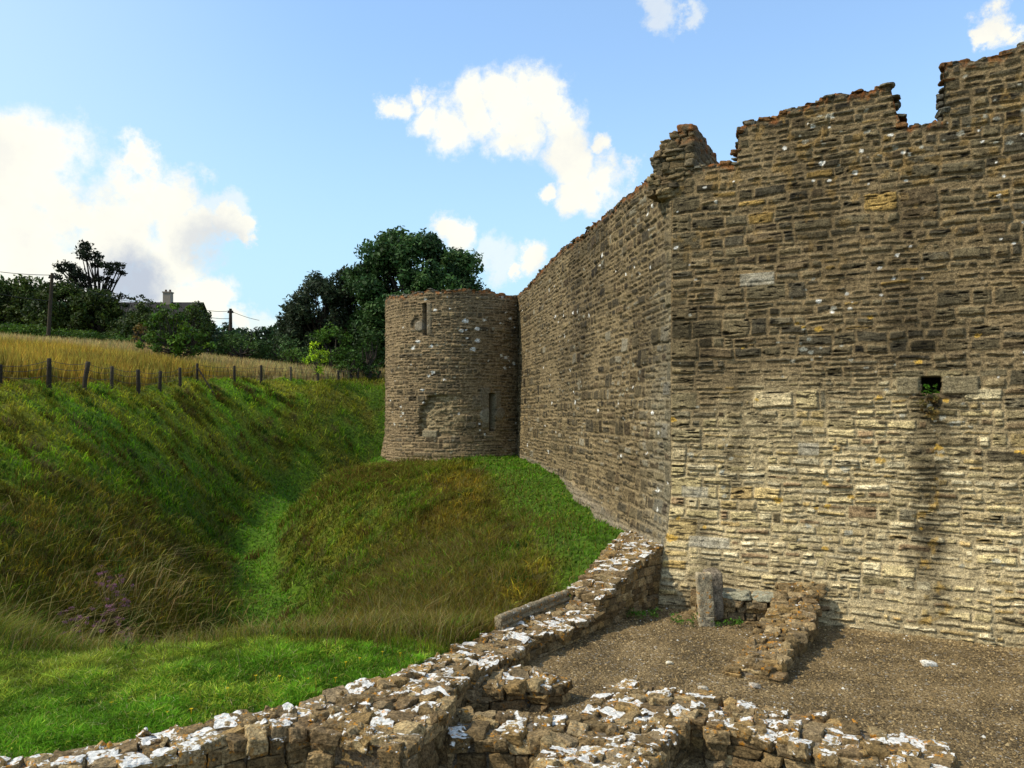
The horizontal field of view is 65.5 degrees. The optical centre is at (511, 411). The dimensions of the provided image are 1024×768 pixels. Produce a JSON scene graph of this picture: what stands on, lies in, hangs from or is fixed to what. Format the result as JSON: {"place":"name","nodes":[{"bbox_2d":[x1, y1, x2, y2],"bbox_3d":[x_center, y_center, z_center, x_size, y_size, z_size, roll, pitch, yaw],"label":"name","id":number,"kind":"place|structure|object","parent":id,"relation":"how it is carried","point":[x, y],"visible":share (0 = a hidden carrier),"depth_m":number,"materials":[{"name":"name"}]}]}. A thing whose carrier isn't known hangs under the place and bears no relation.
{"place":"outdoors","nodes":[
{"label":"outdoors","id":0,"kind":"place"},
{"bbox_2d":[227,309,233,330],"bbox_3d":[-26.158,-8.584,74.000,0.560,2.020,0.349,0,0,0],"label":"telegraph pole","id":1,"kind":"object","parent":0,"point":[230,311],"visible":1,"depth_m":73.88,"materials":[{"name":"brown wood"}]},
{"bbox_2d":[0,369,623,759],"bbox_3d":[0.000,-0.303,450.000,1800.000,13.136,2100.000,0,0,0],"label":"grass ground","id":2,"kind":"structure","parent":0,"point":[262,516],"depth_m":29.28,"materials":[{"name":"green plant"}]},
{"bbox_2d":[0,364,2,386],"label":"fence post","id":3,"kind":"object","parent":2,"relation":"on","point":[1,375],"visible":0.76,"depth_m":26.48,"materials":[{"name":"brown wood"}]},
{"bbox_2d":[0,274,58,327],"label":"broadleaf tree","id":4,"kind":"object","parent":2,"relation":"on","point":[10,313],"visible":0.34,"depth_m":78.14,"materials":[{"name":"green plant"}]},
{"bbox_2d":[46,358,51,389],"bbox_3d":[-16.866,-1.203,29.005,0.178,1.507,0.185,0,0,0],"label":"fence post","id":5,"kind":"object","parent":2,"relation":"on","point":[49,373],"visible":0.85,"depth_m":28.95,"materials":[{"name":"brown wood"}]},
{"bbox_2d":[46,273,55,335],"bbox_3d":[-34.720,-8.106,60.000,0.722,4.732,0.284,0,0,0],"label":"telegraph pole","id":6,"kind":"object","parent":2,"relation":"on","point":[52,276],"visible":1,"depth_m":59.91,"materials":[{"name":"brown wood"}]},
{"bbox_2d":[56,277,139,302],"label":"overhead cable","id":7,"kind":"object","parent":6,"relation":"attached to","point":[96,293],"visible":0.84,"depth_m":65.87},
{"bbox_2d":[18,278,94,329],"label":"broadleaf tree","id":8,"kind":"object","parent":2,"relation":"on","point":[62,291],"visible":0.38,"depth_m":74.26,"materials":[{"name":"green plant"}]},
{"bbox_2d":[0,321,153,345],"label":"hedge","id":9,"kind":"object","parent":2,"relation":"on","point":[37,330],"visible":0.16,"depth_m":61.17,"materials":[{"name":"green plant"}]},
{"bbox_2d":[58,606,96,641],"bbox_3d":[-8.470,4.436,15.700,0.816,1.004,2.212,0,0,-35],"label":"wildflower clump","id":10,"kind":"object","parent":2,"relation":"on","point":[73,619],"visible":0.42,"depth_m":16.08,"materials":[{"name":"purple plant"}]},
{"bbox_2d":[82,361,89,389],"bbox_3d":[-17.128,-1.276,32.004,0.352,1.515,0.183,0,0,0],"label":"fence post","id":11,"kind":"object","parent":2,"relation":"on","point":[85,375],"visible":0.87,"depth_m":31.94,"materials":[{"name":"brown wood"}]},
{"bbox_2d":[53,239,127,311],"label":"open crowned tree","id":12,"kind":"object","parent":2,"relation":"on","point":[76,273],"visible":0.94,"depth_m":78.36,"materials":[{"name":"green plant"}]},
{"bbox_2d":[62,286,128,335],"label":"broadleaf tree","id":13,"kind":"object","parent":2,"relation":"on","point":[86,304],"visible":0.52,"depth_m":73.61,"materials":[{"name":"green plant"}]},
{"bbox_2d":[110,366,113,388],"bbox_3d":[-17.341,-1.305,34.498,0.160,1.362,0.149,0,0,0],"label":"fence post","id":14,"kind":"object","parent":2,"relation":"on","point":[111,375],"visible":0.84,"depth_m":34.45,"materials":[{"name":"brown wood"}]},
{"bbox_2d":[89,564,139,646],"bbox_3d":[-8.863,4.378,17.486,1.318,1.669,2.700,0,0,-24],"label":"wildflower clump","id":15,"kind":"object","parent":2,"relation":"on","point":[112,620],"visible":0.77,"depth_m":17.85,"materials":[{"name":"purple plant"}]},
{"bbox_2d":[106,309,140,336],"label":"broadleaf tree","id":16,"kind":"object","parent":2,"relation":"on","point":[112,329],"visible":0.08,"depth_m":68.00,"materials":[{"name":"green plant"}]},
{"bbox_2d":[113,292,156,321],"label":"spreading tree","id":17,"kind":"object","parent":2,"relation":"on","point":[120,295],"visible":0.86,"depth_m":73.94,"materials":[{"name":"green plant"}]},
{"bbox_2d":[136,369,140,393],"bbox_3d":[-17.369,-1.215,37.003,0.198,1.530,0.194,0,0,0],"label":"fence post","id":18,"kind":"object","parent":2,"relation":"on","point":[138,387],"visible":0.85,"depth_m":36.94,"materials":[{"name":"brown wood"}]},
{"bbox_2d":[130,323,152,344],"bbox_3d":[-26.984,-5.158,57.940,1.690,3.060,1.647,0,0,0],"label":"russet bush","id":19,"kind":"object","parent":2,"relation":"on","point":[141,332],"visible":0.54,"depth_m":57.89,"materials":[{"name":"brown plant"}]},
{"bbox_2d":[116,298,172,348],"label":"broadleaf tree","id":20,"kind":"object","parent":2,"relation":"on","point":[126,327],"visible":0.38,"depth_m":65.10,"materials":[{"name":"green plant"}]},
{"bbox_2d":[158,371,161,391],"bbox_3d":[-17.467,-1.338,39.505,0.192,1.413,0.177,0,0,0],"label":"fence post","id":21,"kind":"object","parent":2,"relation":"on","point":[160,382],"visible":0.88,"depth_m":39.44,"materials":[{"name":"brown wood"}]},
{"bbox_2d":[120,290,211,352],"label":"house","id":22,"kind":"structure","parent":2,"relation":"on","point":[168,297],"depth_m":83.64,"materials":[{"name":"grey stone"}]},
{"bbox_2d":[135,302,216,357],"bbox_3d":[-21.890,-4.814,51.974,5.616,4.668,3.089,0,0,0],"label":"young tree","id":23,"kind":"object","parent":2,"relation":"on","point":[175,340],"visible":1,"depth_m":51.65,"materials":[{"name":"green plant"}]},
{"bbox_2d":[178,367,181,386],"bbox_3d":[-17.513,-1.657,42.000,0.158,1.374,0.169,0,0,-42],"label":"fence post","id":24,"kind":"object","parent":2,"relation":"on","point":[180,378],"visible":0.83,"depth_m":41.95,"materials":[{"name":"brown wood"}]},
{"bbox_2d":[0,331,384,387],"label":"field grass","id":25,"kind":"structure","parent":2,"relation":"on","point":[20,352],"depth_m":42.77,"materials":[{"name":"yellow plant"}]},
{"bbox_2d":[0,275,384,370],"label":"wood","id":26,"kind":"object","parent":2,"relation":"on","point":[264,328],"depth_m":96.00,"materials":[{"name":"green plant"}]},
{"bbox_2d":[174,305,213,350],"bbox_3d":[-25.782,-6.060,63.981,3.597,5.215,3.314,0,0,-24],"label":"broadleaf tree","id":27,"kind":"object","parent":2,"relation":"on","point":[207,327],"visible":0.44,"depth_m":63.91,"materials":[{"name":"green plant"}]},
{"bbox_2d":[180,300,218,352],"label":"broadleaf tree","id":28,"kind":"object","parent":2,"relation":"on","point":[203,310],"visible":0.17,"depth_m":69.86,"materials":[{"name":"green plant"}]},
{"bbox_2d":[196,363,216,396],"bbox_3d":[-16.746,-1.636,43.740,1.553,2.100,0.156,0,0,22],"label":"fence post","id":29,"kind":"object","parent":2,"relation":"on","point":[197,372],"visible":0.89,"depth_m":43.91,"materials":[{"name":"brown wood"}]},
{"bbox_2d":[202,326,219,355],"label":"broadleaf tree","id":30,"kind":"object","parent":2,"relation":"on","point":[215,338],"visible":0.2,"depth_m":69.74,"materials":[{"name":"green plant"}]},
{"bbox_2d":[214,322,243,357],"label":"broadleaf tree","id":31,"kind":"object","parent":2,"relation":"on","point":[225,326],"visible":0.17,"depth_m":77.46,"materials":[{"name":"green plant"}]},
{"bbox_2d":[233,366,235,381],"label":"fence post","id":32,"kind":"object","parent":2,"relation":"on","point":[234,373],"visible":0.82,"depth_m":47.44,"materials":[{"name":"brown wood"}]},
{"bbox_2d":[210,331,269,359],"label":"bramble bush","id":33,"kind":"object","parent":2,"relation":"on","point":[224,350],"visible":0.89,"depth_m":65.73,"materials":[{"name":"green plant"}]},
{"bbox_2d":[238,326,267,359],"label":"broadleaf tree","id":34,"kind":"object","parent":2,"relation":"on","point":[256,331],"visible":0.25,"depth_m":79.51,"materials":[{"name":"green plant"}]},
{"bbox_2d":[260,365,262,383],"bbox_3d":[-15.758,-2.151,50.000,0.178,1.570,0.174,0,0,0],"label":"fence post","id":35,"kind":"object","parent":2,"relation":"on","point":[261,372],"visible":0.85,"depth_m":49.94,"materials":[{"name":"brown wood"}]},
{"bbox_2d":[261,321,288,361],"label":"broadleaf tree","id":36,"kind":"object","parent":2,"relation":"on","point":[269,332],"visible":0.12,"depth_m":75.61,"materials":[{"name":"green plant"}]},
{"bbox_2d":[255,333,312,364],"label":"bramble bush","id":37,"kind":"object","parent":2,"relation":"on","point":[271,355],"visible":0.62,"depth_m":66.60,"materials":[{"name":"green plant"}]},
{"bbox_2d":[277,346,313,369],"bbox_3d":[-16.216,-3.633,60.063,2.856,2.662,3.004,0,0,0],"label":"bush","id":38,"kind":"object","parent":2,"relation":"on","point":[291,358],"visible":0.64,"depth_m":59.53,"materials":[{"name":"green plant"}]},
{"bbox_2d":[275,301,318,359],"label":"broadleaf tree","id":39,"kind":"object","parent":2,"relation":"on","point":[280,325],"visible":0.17,"depth_m":70.33,"materials":[{"name":"green plant"}]},
{"bbox_2d":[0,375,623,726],"bbox_3d":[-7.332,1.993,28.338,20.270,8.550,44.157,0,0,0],"label":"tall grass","id":40,"kind":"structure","parent":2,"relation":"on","point":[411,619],"depth_m":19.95,"materials":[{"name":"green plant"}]},
{"bbox_2d":[302,341,329,375],"bbox_3d":[-13.364,-3.171,54.523,1.887,3.445,1.874,0,0,44],"label":"sapling","id":41,"kind":"object","parent":2,"relation":"on","point":[316,356],"visible":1,"depth_m":54.43,"materials":[{"name":"green plant"}]},
{"bbox_2d":[281,270,359,366],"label":"broadleaf tree","id":42,"kind":"object","parent":2,"relation":"on","point":[308,294],"visible":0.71,"depth_m":68.27,"materials":[{"name":"green plant"}]},
{"bbox_2d":[306,321,354,368],"bbox_3d":[-14.014,-4.622,62.193,3.740,4.592,3.240,0,0,34],"label":"rounded bush","id":43,"kind":"object","parent":2,"relation":"on","point":[335,354],"visible":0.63,"depth_m":61.67,"materials":[{"name":"green plant"}]},
{"bbox_2d":[323,264,361,367],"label":"broadleaf tree","id":44,"kind":"object","parent":2,"relation":"on","point":[343,311],"visible":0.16,"depth_m":68.97,"materials":[{"name":"green plant"}]},
{"bbox_2d":[332,354,365,379],"bbox_3d":[-12.169,-3.111,59.129,2.454,2.414,2.460,0,0,41],"label":"bush","id":45,"kind":"object","parent":2,"relation":"on","point":[346,365],"visible":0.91,"depth_m":58.78,"materials":[{"name":"green plant"}]},
{"bbox_2d":[346,326,385,379],"bbox_3d":[-10.995,-4.190,60.149,3.156,4.649,2.685,0,0,-44],"label":"rounded bush","id":46,"kind":"object","parent":2,"relation":"on","point":[370,338],"visible":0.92,"depth_m":59.78,"materials":[{"name":"green plant"}]},
{"bbox_2d":[303,688,457,767],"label":"wall pier","id":47,"kind":"structure","parent":2,"relation":"on","point":[408,729],"depth_m":8.24,"materials":[{"name":"brown stone"}]},
{"bbox_2d":[341,225,488,366],"bbox_3d":[-8.165,-9.129,67.911,12.685,13.496,13.405,0,0,0],"label":"dome tree","id":48,"kind":"object","parent":2,"relation":"on","point":[388,257],"visible":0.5,"depth_m":64.94,"materials":[{"name":"green plant"}]},
{"bbox_2d":[381,288,518,461],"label":"round tower","id":49,"kind":"structure","parent":2,"relation":"on","point":[451,371],"depth_m":35.18,"materials":[{"name":"beige stone"}]},
{"bbox_2d":[517,178,671,545],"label":"curtain wall","id":50,"kind":"structure","parent":2,"relation":"on","point":[594,366],"depth_m":21.42,"materials":[{"name":"beige stone"}]},
{"bbox_2d":[646,124,718,202],"bbox_3d":[4.104,-5.235,18.101,1.073,1.514,3.523,0,0,29],"label":"corner merlon","id":51,"kind":"object","parent":50,"relation":"attached to","point":[684,148],"visible":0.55,"depth_m":16.65,"materials":[{"name":"beige stone"}]},
{"bbox_2d":[690,589,770,623],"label":"plinth","id":52,"kind":"structure","parent":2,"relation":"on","point":[752,611],"depth_m":15.03,"materials":[{"name":"stone"}]},
{"bbox_2d":[722,587,773,602],"bbox_3d":[4.569,3.496,15.126,1.588,0.161,0.501,0,0,23],"label":"stone ledge","id":53,"kind":"object","parent":52,"relation":"on","point":[745,595],"visible":0.59,"depth_m":15.04,"materials":[{"name":"grey stone"}]},
{"bbox_2d":[658,42,1023,648],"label":"curtain wall","id":54,"kind":"structure","parent":2,"relation":"on","point":[847,275],"depth_m":14.92,"materials":[{"name":"beige stone"}]},
{"bbox_2d":[917,395,940,414],"bbox_3d":[7.526,-0.132,14.372,0.488,0.394,0.249,0,0,0],"label":"dead fern","id":55,"kind":"object","parent":54,"relation":"hanging from","point":[931,399],"visible":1,"depth_m":14.37,"materials":[{"name":"brown plant"}]},
{"bbox_2d":[921,384,939,396],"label":"wall fern","id":56,"kind":"object","parent":54,"relation":"attached to","point":[928,387],"depth_m":14.44,"materials":[{"name":"green plant"}]},
{"bbox_2d":[0,0,1023,338],"label":"sky","id":57,"kind":"structure","parent":0,"point":[226,153],"materials":[{"name":"blue"}]},
{"bbox_2d":[496,606,1023,767],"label":"gravel yard","id":58,"kind":"structure","parent":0,"point":[970,737],"depth_m":11.95,"materials":[{"name":"brown gravel"}]},
{"bbox_2d":[0,530,663,767],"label":"wall","id":59,"kind":"structure","parent":58,"relation":"on","point":[617,581],"depth_m":9.71,"materials":[{"name":"stone"}]},
{"bbox_2d":[494,590,569,629],"bbox_3d":[0.421,3.584,14.407,0.211,0.309,2.319,0,0,34],"label":"moulded stone","id":60,"kind":"object","parent":59,"relation":"on","point":[508,618],"visible":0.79,"depth_m":14.18,"materials":[{"name":"grey stone"}]},
{"bbox_2d":[442,706,568,767],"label":"wall","id":61,"kind":"structure","parent":58,"relation":"on","point":[509,738],"depth_m":8.73,"materials":[{"name":"brown stone"}]},
{"bbox_2d":[465,664,573,712],"bbox_3d":[0.083,3.970,11.012,1.550,0.819,1.099,0,0,0],"label":"wall stub","id":62,"kind":"object","parent":58,"relation":"on","point":[519,687],"depth_m":10.68,"materials":[{"name":"brown stone"}]},
{"bbox_2d":[529,679,714,767],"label":"wall","id":63,"kind":"structure","parent":58,"relation":"on","point":[627,723],"depth_m":8.90,"materials":[{"name":"brown stone"}]},
{"bbox_2d":[626,606,661,617],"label":"weed clump","id":64,"kind":"object","parent":58,"relation":"on","point":[653,613],"visible":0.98,"depth_m":15.37,"materials":[{"name":"green plant"}]},
{"bbox_2d":[668,612,697,626],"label":"weed clump","id":65,"kind":"object","parent":58,"relation":"on","point":[675,619],"visible":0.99,"depth_m":14.96,"materials":[{"name":"green plant"}]},
{"bbox_2d":[698,685,708,690],"bbox_3d":[2.740,3.964,11.395,0.152,0.082,0.102,0,0,0],"label":"loose stone","id":66,"kind":"object","parent":58,"relation":"on","point":[703,687],"visible":0.62,"depth_m":11.36,"materials":[{"name":"white stone"}]},
{"bbox_2d":[695,567,723,626],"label":"standing slab","id":67,"kind":"structure","parent":58,"relation":"on","point":[709,590],"depth_m":14.88,"materials":[{"name":"grey stone"}]},
{"bbox_2d":[711,617,743,626],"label":"weed clump","id":68,"kind":"object","parent":58,"relation":"on","point":[736,621],"visible":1,"depth_m":14.78,"materials":[{"name":"green plant"}]},
{"bbox_2d":[749,682,760,688],"bbox_3d":[3.515,3.965,11.509,0.171,0.102,0.125,0,0,-10],"label":"loose stone","id":69,"kind":"object","parent":58,"relation":"on","point":[754,685],"visible":0.99,"depth_m":11.46,"materials":[{"name":"grey stone"}]},
{"bbox_2d":[721,581,826,683],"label":"wall","id":70,"kind":"structure","parent":58,"relation":"on","point":[785,632],"depth_m":13.10,"materials":[{"name":"brown stone"}]},
{"bbox_2d":[689,694,969,767],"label":"wall","id":71,"kind":"structure","parent":58,"relation":"on","point":[737,732],"depth_m":8.82,"materials":[{"name":"brown stone"}]},
{"bbox_2d":[920,660,937,666],"bbox_3d":[6.606,3.986,12.605,0.284,0.119,0.153,0,0,0],"label":"loose stone","id":72,"kind":"object","parent":58,"relation":"on","point":[926,663],"visible":1,"depth_m":12.55,"materials":[{"name":"white stone"}]},
{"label":"fence post","id":73,"kind":"object","parent":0,"visible":0},
{"bbox_2d":[4,361,376,384],"bbox_3d":[-15.656,-2.144,42.619,3.992,2.014,36.384,0,0,12],"label":"fence wire","id":74,"kind":"object","parent":73,"relation":"attached to","point":[147,373],"visible":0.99,"depth_m":35.65,"materials":[{"name":"metal"}]}
]}

